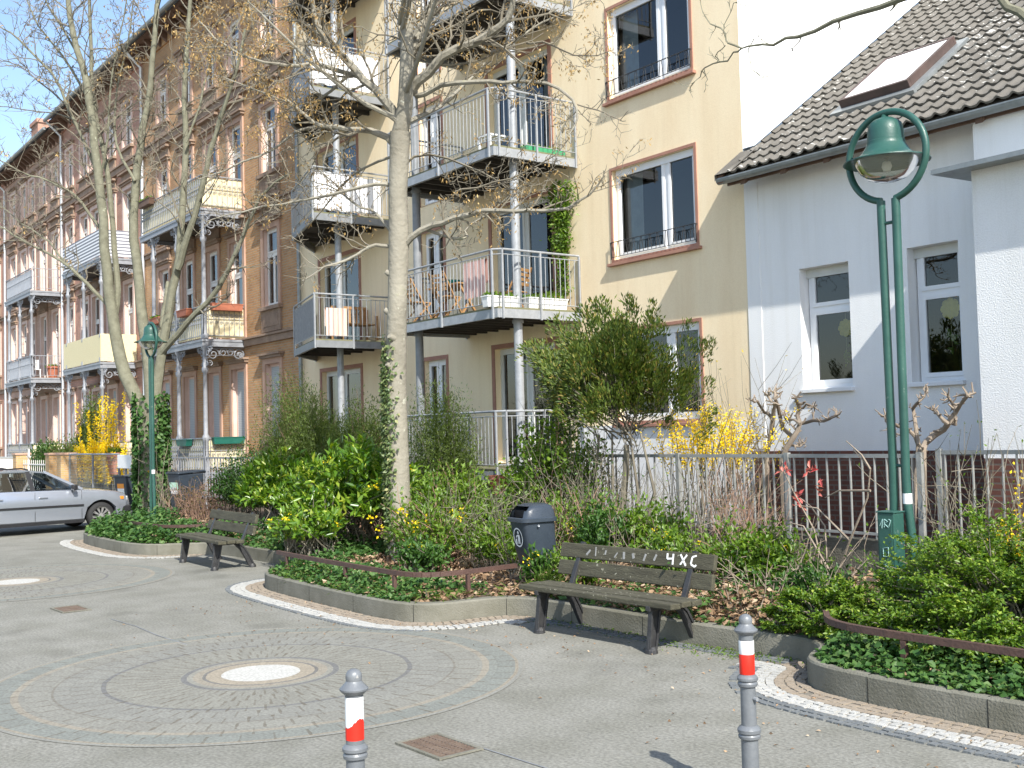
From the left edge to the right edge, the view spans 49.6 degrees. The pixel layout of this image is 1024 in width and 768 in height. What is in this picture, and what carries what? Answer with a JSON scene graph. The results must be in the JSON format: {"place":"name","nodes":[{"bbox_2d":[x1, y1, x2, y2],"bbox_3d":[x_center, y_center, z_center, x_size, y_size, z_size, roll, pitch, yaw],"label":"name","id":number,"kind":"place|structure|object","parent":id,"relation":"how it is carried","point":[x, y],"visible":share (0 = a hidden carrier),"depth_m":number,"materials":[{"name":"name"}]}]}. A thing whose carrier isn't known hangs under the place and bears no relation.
{"place":"outdoors","nodes":[
{"label":"outdoors","id":0,"kind":"place"},
{"bbox_2d":[0,183,7,462],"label":"brick house","id":1,"kind":"structure","parent":0,"point":[2,436],"depth_m":61.09,"materials":[{"name":"brick"}]},
{"bbox_2d":[0,118,64,470],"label":"brick house","id":2,"kind":"structure","parent":0,"point":[32,400],"depth_m":54.14,"materials":[{"name":"brick"}]},
{"bbox_2d":[0,0,167,165],"label":"sky","id":3,"kind":"structure","parent":0,"point":[18,77],"materials":[{"name":"blue"}]},
{"bbox_2d":[43,48,144,488],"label":"brick house","id":4,"kind":"structure","parent":0,"point":[87,362],"depth_m":45.08,"materials":[{"name":"brick"}]},
{"bbox_2d":[119,0,298,498],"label":"brick house","id":5,"kind":"structure","parent":0,"point":[217,363],"depth_m":35.06,"materials":[{"name":"brick"}]},
{"bbox_2d":[181,366,197,439],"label":"door","id":6,"kind":"structure","parent":5,"relation":"in","point":[192,370],"depth_m":38.34,"materials":[{"name":"white wood"}]},
{"bbox_2d":[197,226,221,338],"bbox_3d":[-9.799,-3.178,36.573,0.512,3.820,1.600,0,-3,-37],"label":"door","id":7,"kind":"structure","parent":5,"relation":"in","point":[213,241],"depth_m":36.46,"materials":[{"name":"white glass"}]},
{"bbox_2d":[200,362,222,436],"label":"door","id":8,"kind":"structure","parent":5,"relation":"in","point":[217,393],"depth_m":36.51,"materials":[{"name":"white wood"}]},
{"bbox_2d":[219,95,244,210],"bbox_3d":[-8.699,-7.142,35.126,0.515,3.550,1.600,0,-3,-37],"label":"door","id":9,"kind":"structure","parent":5,"relation":"in","point":[236,115],"depth_m":34.97,"materials":[{"name":"white glass"}]},
{"bbox_2d":[221,215,246,338],"bbox_3d":[-8.597,-3.282,34.953,0.512,3.820,1.600,0,-3,-37],"label":"door","id":10,"kind":"structure","parent":5,"relation":"in","point":[229,236],"depth_m":34.99,"materials":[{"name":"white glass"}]},
{"bbox_2d":[223,357,248,459],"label":"door","id":11,"kind":"structure","parent":5,"relation":"in","point":[241,374],"depth_m":34.93,"materials":[{"name":"white wood"}]},
{"bbox_2d":[252,73,280,200],"bbox_3d":[-7.176,-7.298,33.073,0.515,3.500,1.600,0,-3,-37],"label":"window","id":12,"kind":"structure","parent":5,"relation":"in","point":[273,173],"depth_m":33.07,"materials":[{"name":"white glass"}]},
{"bbox_2d":[254,199,282,332],"bbox_3d":[-7.074,-3.439,32.901,0.515,3.770,1.600,0,-3,-37],"label":"window","id":13,"kind":"structure","parent":5,"relation":"in","point":[271,315],"depth_m":32.90,"materials":[{"name":"white glass"}]},
{"bbox_2d":[256,351,283,459],"bbox_3d":[-7.009,0.736,32.681,0.380,3.310,1.560,0,-3,-37],"label":"window","id":14,"kind":"structure","parent":5,"relation":"in","point":[276,356],"depth_m":32.92,"materials":[{"name":"pink stone"}]},
{"bbox_2d":[0,520,1023,767],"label":"ground","id":15,"kind":"structure","parent":0,"point":[554,704],"depth_m":7.84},
{"bbox_2d":[0,468,130,527],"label":"parked car","id":16,"kind":"object","parent":15,"relation":"on","point":[38,498],"visible":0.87,"depth_m":24.73,"materials":[{"name":"silver metal"}]},
{"bbox_2d":[0,563,174,601],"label":"paving rosette","id":17,"kind":"object","parent":15,"relation":"on","point":[18,583],"visible":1,"depth_m":16.15,"materials":[{"name":"stone"}]},
{"bbox_2d":[69,453,119,490],"bbox_3d":[-14.194,3.177,37.580,0.060,1.650,5.760,0,-3,-37],"label":"wire fence","id":18,"kind":"object","parent":15,"relation":"on","point":[86,475],"visible":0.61,"depth_m":37.33,"materials":[{"name":"metal"}]},
{"bbox_2d":[176,509,258,570],"bbox_3d":[-4.682,2.441,17.566,0.713,0.836,2.020,0,-3,-35],"label":"park bench","id":19,"kind":"object","parent":15,"relation":"on","point":[215,543],"visible":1,"depth_m":17.35,"materials":[{"name":"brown wood"}]},
{"bbox_2d":[0,626,523,746],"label":"paving rosette","id":20,"kind":"object","parent":15,"relation":"on","point":[233,687],"visible":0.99,"depth_m":8.82,"materials":[{"name":"stone"}]},
{"bbox_2d":[339,668,368,767],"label":"bollard","id":21,"kind":"object","parent":15,"relation":"on","point":[353,688],"visible":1,"depth_m":4.62,"materials":[{"name":"metal"}]},
{"bbox_2d":[230,579,526,630],"bbox_3d":[-2.047,2.597,13.317,1.559,0.022,5.711,0,-3,-37],"label":"white edging","id":22,"kind":"object","parent":15,"relation":"on","point":[240,589],"visible":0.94,"depth_m":11.91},
{"bbox_2d":[245,581,534,626],"bbox_3d":[-1.865,2.594,13.361,1.516,0.022,5.335,0,-3,-37],"label":"brown edging","id":23,"kind":"object","parent":15,"relation":"on","point":[262,590],"visible":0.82,"depth_m":12.09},
{"bbox_2d":[395,732,483,760],"bbox_3d":[-0.459,2.266,6.945,0.330,0.012,0.500,0,-3,-38],"label":"drain grate","id":24,"kind":"object","parent":15,"relation":"on","point":[438,746],"visible":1,"depth_m":6.93,"materials":[{"name":"brown"}]},
{"bbox_2d":[507,502,556,577],"bbox_3d":[0.261,1.922,12.682,0.529,1.115,0.449,0,-3,-31],"label":"litter bin","id":25,"kind":"object","parent":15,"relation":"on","point":[532,523],"visible":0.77,"depth_m":12.54,"materials":[{"name":"grey plastic"}]},
{"bbox_2d":[83,510,1023,734],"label":"kerb","id":26,"kind":"structure","parent":15,"relation":"on","point":[955,704],"depth_m":10.11,"materials":[{"name":"concrete"}]},
{"bbox_2d":[519,541,717,654],"bbox_3d":[0.963,1.975,10.462,0.713,0.836,2.020,1,-3,-40],"label":"park bench","id":27,"kind":"object","parent":15,"relation":"on","point":[653,604],"visible":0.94,"depth_m":10.41,"materials":[{"name":"brown wood"}]},
{"bbox_2d":[527,618,793,663],"bbox_3d":[1.238,2.378,10.363,0.217,0.022,3.255,1,-3,-40],"label":"dark edging","id":28,"kind":"object","parent":15,"relation":"on","point":[640,637],"visible":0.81,"depth_m":10.28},
{"bbox_2d":[734,614,760,767],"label":"bollard","id":29,"kind":"object","parent":15,"relation":"on","point":[748,728],"visible":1,"depth_m":5.72,"materials":[{"name":"metal"}]},
{"bbox_2d":[728,665,1023,764],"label":"dark edging","id":30,"kind":"object","parent":15,"relation":"on","point":[899,734],"visible":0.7,"depth_m":7.03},
{"bbox_2d":[736,661,1023,757],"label":"white edging","id":31,"kind":"object","parent":15,"relation":"on","point":[770,688],"visible":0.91,"depth_m":7.37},
{"bbox_2d":[774,660,1023,746],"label":"brown edging","id":32,"kind":"object","parent":15,"relation":"on","point":[932,722],"visible":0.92,"depth_m":7.53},
{"bbox_2d":[161,502,1022,696],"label":"bed soil","id":33,"kind":"structure","parent":0,"point":[609,586],"depth_m":13.47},
{"bbox_2d":[134,322,167,513],"bbox_3d":[-8.239,0.932,25.373,0.741,4.733,0.741,-2,-3,18],"label":"street lamp","id":34,"kind":"object","parent":33,"relation":"on","point":[150,337],"visible":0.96,"depth_m":25.33,"materials":[{"name":"green metal"}]},
{"bbox_2d":[0,0,305,511],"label":"bare tree","id":35,"kind":"object","parent":33,"relation":"on","point":[111,300],"visible":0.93,"depth_m":29.05,"materials":[{"name":"grey plant"}]},
{"bbox_2d":[129,391,172,515],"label":"climbing ivy","id":36,"kind":"object","parent":35,"relation":"attached to","point":[161,436],"visible":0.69,"depth_m":28.39,"materials":[{"name":"green plant"}]},
{"bbox_2d":[84,505,278,543],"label":"ivy ground cover","id":37,"kind":"object","parent":33,"relation":"on","point":[112,527],"visible":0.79,"depth_m":20.48,"materials":[{"name":"green plant"}]},
{"bbox_2d":[165,469,205,512],"bbox_3d":[-7.953,2.637,27.099,0.640,1.066,0.805,-4,-4,45],"label":"wheeled bin","id":38,"kind":"object","parent":33,"relation":"on","point":[185,476],"visible":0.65,"depth_m":26.91,"materials":[{"name":"grey plastic"}]},
{"bbox_2d":[157,476,236,520],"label":"bare shrub","id":39,"kind":"object","parent":33,"relation":"on","point":[191,502],"visible":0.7,"depth_m":25.08,"materials":[{"name":"brown plant"}]},
{"bbox_2d":[203,435,284,519],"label":"dark shrub","id":40,"kind":"object","parent":33,"relation":"on","point":[231,475],"visible":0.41,"depth_m":24.63,"materials":[{"name":"green plant"}]},
{"bbox_2d":[229,445,329,532],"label":"laurel shrub","id":41,"kind":"object","parent":33,"relation":"on","point":[263,483],"visible":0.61,"depth_m":20.63,"materials":[{"name":"green plant"}]},
{"bbox_2d":[246,363,361,512],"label":"feathery shrub","id":42,"kind":"object","parent":33,"relation":"on","point":[308,440],"visible":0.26,"depth_m":23.05,"materials":[{"name":"green plant"}]},
{"bbox_2d":[231,528,385,558],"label":"ivy ground cover","id":43,"kind":"object","parent":33,"relation":"on","point":[272,543],"visible":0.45,"depth_m":17.43,"materials":[{"name":"green plant"}]},
{"bbox_2d":[264,485,356,558],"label":"laurel shrub","id":44,"kind":"object","parent":33,"relation":"on","point":[313,524],"visible":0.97,"depth_m":16.44,"materials":[{"name":"green plant"}]},
{"bbox_2d":[278,429,433,547],"bbox_3d":[-2.526,1.681,17.666,2.356,1.939,4.085,0,-3,-37],"label":"laurel shrub","id":45,"kind":"object","parent":33,"relation":"on","point":[356,487],"visible":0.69,"depth_m":17.23,"materials":[{"name":"green plant"}]},
{"bbox_2d":[315,385,417,529],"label":"feathery shrub","id":46,"kind":"object","parent":33,"relation":"on","point":[370,428],"visible":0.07,"depth_m":21.18,"materials":[{"name":"green plant"}]},
{"bbox_2d":[268,547,487,601],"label":"ivy ground cover","id":47,"kind":"object","parent":33,"relation":"on","point":[366,582],"visible":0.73,"depth_m":13.15,"materials":[{"name":"green plant"}]},
{"bbox_2d":[276,550,516,596],"bbox_3d":[-1.866,2.313,13.326,3.932,0.365,1.146,-3,-3,35],"label":"knee rail","id":48,"kind":"object","parent":33,"relation":"on","point":[394,573],"visible":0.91,"depth_m":12.45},
{"bbox_2d":[168,0,651,561],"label":"bare tree","id":49,"kind":"object","parent":33,"relation":"on","point":[410,54],"visible":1,"depth_m":15.99,"materials":[{"name":"grey plant"}]},
{"bbox_2d":[378,334,412,555],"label":"climbing ivy","id":50,"kind":"object","parent":49,"relation":"attached to","point":[384,390],"visible":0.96,"depth_m":15.95,"materials":[{"name":"green plant"}]},
{"bbox_2d":[391,534,454,571],"bbox_3d":[-1.097,2.171,13.999,0.858,0.558,0.786,-3,-3,21],"label":"mahonia","id":51,"kind":"object","parent":33,"relation":"on","point":[418,554],"visible":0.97,"depth_m":13.86,"materials":[{"name":"green plant"}]},
{"bbox_2d":[366,472,486,571],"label":"broadleaf shrub","id":52,"kind":"object","parent":33,"relation":"on","point":[446,536],"visible":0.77,"depth_m":14.68,"materials":[{"name":"green plant"}]},
{"bbox_2d":[273,551,604,601],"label":"leaf litter","id":53,"kind":"object","parent":33,"relation":"on","point":[506,575],"visible":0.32,"depth_m":13.08,"materials":[{"name":"brown plant"}]},
{"bbox_2d":[407,366,489,524],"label":"feathery shrub","id":54,"kind":"object","parent":33,"relation":"on","point":[448,452],"visible":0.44,"depth_m":19.16,"materials":[{"name":"green plant"}]},
{"bbox_2d":[398,456,529,558],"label":"broadleaf shrub","id":55,"kind":"object","parent":33,"relation":"on","point":[442,485],"visible":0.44,"depth_m":15.95,"materials":[{"name":"green plant"}]},
{"bbox_2d":[457,516,519,573],"bbox_3d":[-0.098,2.035,14.093,0.924,0.784,1.314,0,-3,-37],"label":"mahonia","id":56,"kind":"object","parent":33,"relation":"on","point":[485,545],"visible":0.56,"depth_m":13.98,"materials":[{"name":"green plant"}]},
{"bbox_2d":[412,458,599,578],"bbox_3d":[-0.120,1.712,14.656,2.541,1.467,3.536,0,-3,-37],"label":"bare shrub","id":57,"kind":"object","parent":33,"relation":"on","point":[495,507],"visible":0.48,"depth_m":14.34,"materials":[{"name":"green plant"}]},
{"bbox_2d":[494,409,616,545],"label":"shrub","id":58,"kind":"object","parent":33,"relation":"on","point":[547,451],"visible":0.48,"depth_m":16.15,"materials":[{"name":"green plant"}]},
{"bbox_2d":[503,414,649,524],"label":"bare shrub","id":59,"kind":"object","parent":33,"relation":"on","point":[578,484],"visible":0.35,"depth_m":15.29,"materials":[{"name":"brown plant"}]},
{"bbox_2d":[530,474,625,559],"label":"evergreen shrub","id":60,"kind":"object","parent":33,"relation":"on","point":[567,538],"visible":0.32,"depth_m":14.30,"materials":[{"name":"green plant"}]},
{"bbox_2d":[505,378,682,513],"bbox_3d":[1.283,1.092,16.243,2.901,2.773,1.812,-3,-3,32],"label":"bare shrub","id":61,"kind":"object","parent":33,"relation":"on","point":[605,447],"visible":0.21,"depth_m":16.09,"materials":[{"name":"brown plant"}]},
{"bbox_2d":[566,492,639,563],"bbox_3d":[1.088,1.842,13.577,0.792,1.058,1.228,0,-3,-37],"label":"mahonia","id":62,"kind":"object","parent":33,"relation":"on","point":[593,535],"visible":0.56,"depth_m":13.48,"materials":[{"name":"green plant"}]},
{"bbox_2d":[514,292,721,521],"bbox_3d":[1.506,0.557,15.399,2.369,3.773,3.390,0,-3,-37],"label":"yew tree","id":63,"kind":"object","parent":33,"relation":"on","point":[616,351],"visible":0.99,"depth_m":15.17,"materials":[{"name":"plant"}]},
{"bbox_2d":[604,491,694,565],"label":"broadleaf shrub","id":64,"kind":"object","parent":33,"relation":"on","point":[633,516],"visible":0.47,"depth_m":13.29,"materials":[{"name":"green plant"}]},
{"bbox_2d":[563,450,781,549],"bbox_3d":[1.772,1.647,15.044,1.861,1.530,3.526,0,-3,-37],"label":"bare shrub","id":65,"kind":"object","parent":33,"relation":"on","point":[661,494],"visible":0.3,"depth_m":14.68,"materials":[{"name":"brown plant"}]},
{"bbox_2d":[628,509,722,587],"bbox_3d":[1.739,1.815,12.068,0.736,0.943,1.124,0,-3,-37],"label":"mahonia","id":66,"kind":"object","parent":33,"relation":"on","point":[678,541],"visible":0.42,"depth_m":11.99,"materials":[{"name":"green plant"}]},
{"bbox_2d":[551,566,879,642],"bbox_3d":[2.489,2.062,10.997,2.666,0.363,3.809,0,-3,-37],"label":"ivy ground cover","id":67,"kind":"object","parent":33,"relation":"on","point":[643,609],"visible":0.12,"depth_m":10.74,"materials":[{"name":"green plant"}]},
{"bbox_2d":[632,400,798,526],"bbox_3d":[2.770,1.324,15.860,1.521,2.128,3.018,0,-3,-37],"label":"forsythia","id":68,"kind":"object","parent":33,"relation":"on","point":[704,450],"visible":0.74,"depth_m":15.68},
{"bbox_2d":[657,342,810,529],"bbox_3d":[3.250,0.916,15.678,2.573,2.898,2.136,0,-3,-37],"label":"bare shrub","id":69,"kind":"object","parent":33,"relation":"on","point":[761,481],"visible":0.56,"depth_m":15.67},
{"bbox_2d":[680,454,798,543],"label":"bare shrub","id":70,"kind":"object","parent":33,"relation":"on","point":[748,501],"visible":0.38,"depth_m":13.45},
{"bbox_2d":[514,562,970,644],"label":"leaf litter","id":71,"kind":"object","parent":33,"relation":"on","point":[714,610],"visible":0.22,"depth_m":10.56,"materials":[{"name":"brown plant"}]},
{"bbox_2d":[598,499,886,602],"bbox_3d":[2.351,1.776,12.356,2.110,1.003,3.819,0,-3,-37],"label":"bare shrub","id":72,"kind":"object","parent":33,"relation":"on","point":[695,532],"visible":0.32,"depth_m":11.95,"materials":[{"name":"brown plant"}]},
{"bbox_2d":[574,452,926,573],"bbox_3d":[2.783,1.673,14.700,0.060,1.520,6.020,0,-3,-37],"label":"metal fence","id":73,"kind":"object","parent":33,"relation":"on","point":[920,481],"visible":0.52,"depth_m":13.77,"materials":[{"name":"metal"}]},
{"bbox_2d":[708,520,807,590],"bbox_3d":[2.564,1.820,11.459,0.832,0.837,1.170,0,-3,-37],"label":"mahonia","id":74,"kind":"object","parent":33,"relation":"on","point":[750,557],"visible":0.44,"depth_m":11.30,"materials":[{"name":"green plant"}]},
{"bbox_2d":[688,509,834,603],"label":"broadleaf shrub","id":75,"kind":"object","parent":33,"relation":"on","point":[756,536],"visible":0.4,"depth_m":11.47,"materials":[{"name":"green plant"}]},
{"bbox_2d":[662,544,882,628],"bbox_3d":[2.629,1.817,10.295,2.216,0.724,1.799,-4,-3,42],"label":"bare shrub","id":76,"kind":"object","parent":33,"relation":"on","point":[784,572],"visible":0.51,"depth_m":10.35,"materials":[{"name":"brown plant"}]},
{"bbox_2d":[746,383,841,529],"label":"pruned shrub","id":77,"kind":"object","parent":33,"relation":"on","point":[794,435],"visible":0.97,"depth_m":15.01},
{"bbox_2d":[778,557,848,594],"bbox_3d":[2.906,1.933,10.673,0.613,0.527,0.905,-1,-3,-1],"label":"mahonia","id":78,"kind":"object","parent":33,"relation":"on","point":[806,577],"visible":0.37,"depth_m":10.60,"materials":[{"name":"green plant"}]},
{"bbox_2d":[758,570,878,638],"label":"evergreen bush","id":79,"kind":"object","parent":33,"relation":"on","point":[833,594],"visible":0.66,"depth_m":9.20,"materials":[{"name":"green plant"}]},
{"bbox_2d":[774,441,870,574],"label":"red leaved shrub","id":80,"kind":"object","parent":33,"relation":"on","point":[796,497],"visible":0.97,"depth_m":11.43,"materials":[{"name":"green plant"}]},
{"bbox_2d":[672,0,1023,96],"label":"bare tree","id":81,"kind":"object","parent":33,"relation":"on","point":[1009,7],"visible":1,"depth_m":11.35,"materials":[{"name":"brown plant"}]},
{"bbox_2d":[684,525,1021,583],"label":"garden wall","id":82,"kind":"structure","parent":33,"relation":"on","point":[871,545],"depth_m":13.20,"materials":[{"name":"concrete"}]},
{"bbox_2d":[843,108,930,585],"bbox_3d":[3.365,-0.073,9.733,0.741,4.733,0.741,-1,-3,-2],"label":"street lamp","id":83,"kind":"object","parent":33,"relation":"on","point":[887,149],"visible":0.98,"depth_m":9.71,"materials":[{"name":"green metal"}]},
{"bbox_2d":[876,510,905,610],"bbox_3d":[3.277,1.553,9.564,0.170,0.915,0.180,0,-3,-37],"label":"lamp cabinet","id":84,"kind":"object","parent":83,"relation":"attached to","point":[891,522],"visible":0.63,"depth_m":9.52,"materials":[{"name":"green metal"}]},
{"bbox_2d":[813,622,1023,699],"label":"ivy ground cover","id":85,"kind":"object","parent":33,"relation":"on","point":[861,656],"visible":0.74,"depth_m":7.68,"materials":[{"name":"green plant"}]},
{"bbox_2d":[823,610,1023,665],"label":"knee rail","id":86,"kind":"object","parent":33,"relation":"on","point":[904,637],"visible":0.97,"depth_m":7.77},
{"bbox_2d":[874,382,975,541],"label":"pruned shrub","id":87,"kind":"object","parent":33,"relation":"on","point":[948,423],"visible":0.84,"depth_m":13.28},
{"bbox_2d":[837,496,1023,667],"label":"evergreen bush","id":88,"kind":"object","parent":33,"relation":"on","point":[979,567],"visible":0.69,"depth_m":8.38,"materials":[{"name":"green plant"}]},
{"bbox_2d":[851,588,1023,676],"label":"evergreen bush","id":89,"kind":"object","parent":33,"relation":"on","point":[983,626],"visible":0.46,"depth_m":7.88,"materials":[{"name":"green plant"}]},
{"bbox_2d":[856,400,1023,573],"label":"bare shrub","id":90,"kind":"object","parent":33,"relation":"on","point":[955,506],"visible":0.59,"depth_m":11.14,"materials":[{"name":"brown plant"}]},
{"bbox_2d":[935,449,1023,552],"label":"metal fence","id":91,"kind":"object","parent":33,"relation":"on","point":[939,453],"visible":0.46,"depth_m":11.94,"materials":[{"name":"metal"}]},
{"bbox_2d":[288,0,904,526],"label":"apartment building","id":92,"kind":"structure","parent":0,"point":[664,226],"depth_m":21.28,"materials":[{"name":"beige paint"}]},
{"bbox_2d":[318,247,361,339],"bbox_3d":[-4.498,-2.212,29.484,0.226,2.520,2.400,0,-3,-37],"label":"door","id":93,"kind":"structure","parent":92,"relation":"in","point":[344,279],"depth_m":29.55,"materials":[{"name":"white wood"}]},
{"bbox_2d":[320,363,363,431],"bbox_3d":[-4.362,0.784,29.393,0.368,2.520,2.400,0,-3,-37],"label":"door","id":94,"kind":"structure","parent":92,"relation":"in","point":[358,370],"depth_m":29.43,"materials":[{"name":"white wood"}]},
{"bbox_2d":[424,354,449,458],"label":"door","id":95,"kind":"structure","parent":92,"relation":"in","point":[440,363],"depth_m":25.67,"materials":[{"name":"white plastic"}]},
{"bbox_2d":[484,38,553,147],"bbox_3d":[0.259,-5.621,23.221,0.370,2.520,2.300,0,-3,-37],"label":"door","id":96,"kind":"structure","parent":92,"relation":"in","point":[524,135],"depth_m":23.12,"materials":[{"name":"white plastic"}]},
{"bbox_2d":[488,188,557,296],"bbox_3d":[0.280,-2.626,23.044,0.226,2.520,2.300,0,-3,-37],"label":"door","id":97,"kind":"structure","parent":92,"relation":"in","point":[526,217],"depth_m":23.09,"materials":[{"name":"white plastic"}]},
{"bbox_2d":[491,336,561,462],"bbox_3d":[0.359,0.370,22.911,0.226,2.520,2.300,0,-3,-37],"label":"door","id":98,"kind":"structure","parent":92,"relation":"in","point":[531,389],"depth_m":23.61,"materials":[{"name":"white plastic"}]},
{"bbox_2d":[539,179,578,298],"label":"climbing plant","id":99,"kind":"object","parent":92,"relation":"attached to","point":[560,240],"visible":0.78,"depth_m":21.68,"materials":[{"name":"green plant"}]},
{"bbox_2d":[602,0,695,106],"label":"window","id":100,"kind":"structure","parent":92,"relation":"in","point":[633,88],"depth_m":20.42,"materials":[{"name":"white plastic"}]},
{"bbox_2d":[607,142,701,266],"bbox_3d":[2.609,-3.166,19.938,0.400,1.850,2.350,0,-3,-37],"label":"window","id":101,"kind":"structure","parent":92,"relation":"in","point":[638,252],"depth_m":20.03,"materials":[{"name":"white plastic"}]},
{"bbox_2d":[613,317,706,427],"bbox_3d":[2.688,-0.160,19.804,0.398,1.830,2.350,0,-3,-37],"label":"window","id":102,"kind":"structure","parent":92,"relation":"in","point":[673,329],"depth_m":19.45,"materials":[{"name":"white plastic"}]},
{"bbox_2d":[714,0,1023,547],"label":"white house","id":103,"kind":"structure","parent":0,"point":[949,74],"depth_m":16.25,"materials":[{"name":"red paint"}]},
{"bbox_2d":[799,263,854,392],"bbox_3d":[4.834,-0.843,16.888,0.345,1.930,0.970,0,-3,-37],"label":"window frame","id":104,"kind":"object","parent":103,"relation":"in","point":[837,306],"depth_m":17.13,"materials":[{"name":"white plastic"}]},
{"bbox_2d":[829,36,968,116],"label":"roof window","id":105,"kind":"structure","parent":103,"relation":"in","point":[899,75],"depth_m":16.86,"materials":[{"name":"metal"}]},
{"bbox_2d":[907,242,965,386],"bbox_3d":[5.928,-0.957,15.414,0.345,1.970,0.850,0,-3,-37],"label":"window","id":106,"kind":"structure","parent":103,"relation":"in","point":[925,292],"depth_m":15.63,"materials":[{"name":"white plastic"}]},
{"label":"garden soil","id":107,"kind":"structure","parent":0,"visible":0},
{"bbox_2d":[70,386,108,486],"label":"tall garden shrub","id":108,"kind":"object","parent":107,"relation":"on","point":[84,428],"visible":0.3,"depth_m":42.53,"materials":[{"name":"green plant"}]},
{"bbox_2d":[72,393,131,490],"bbox_3d":[-14.941,2.143,39.972,1.382,3.679,7.112,0,-3,-37],"label":"forsythia","id":109,"kind":"object","parent":107,"relation":"on","point":[99,446],"visible":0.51,"depth_m":39.31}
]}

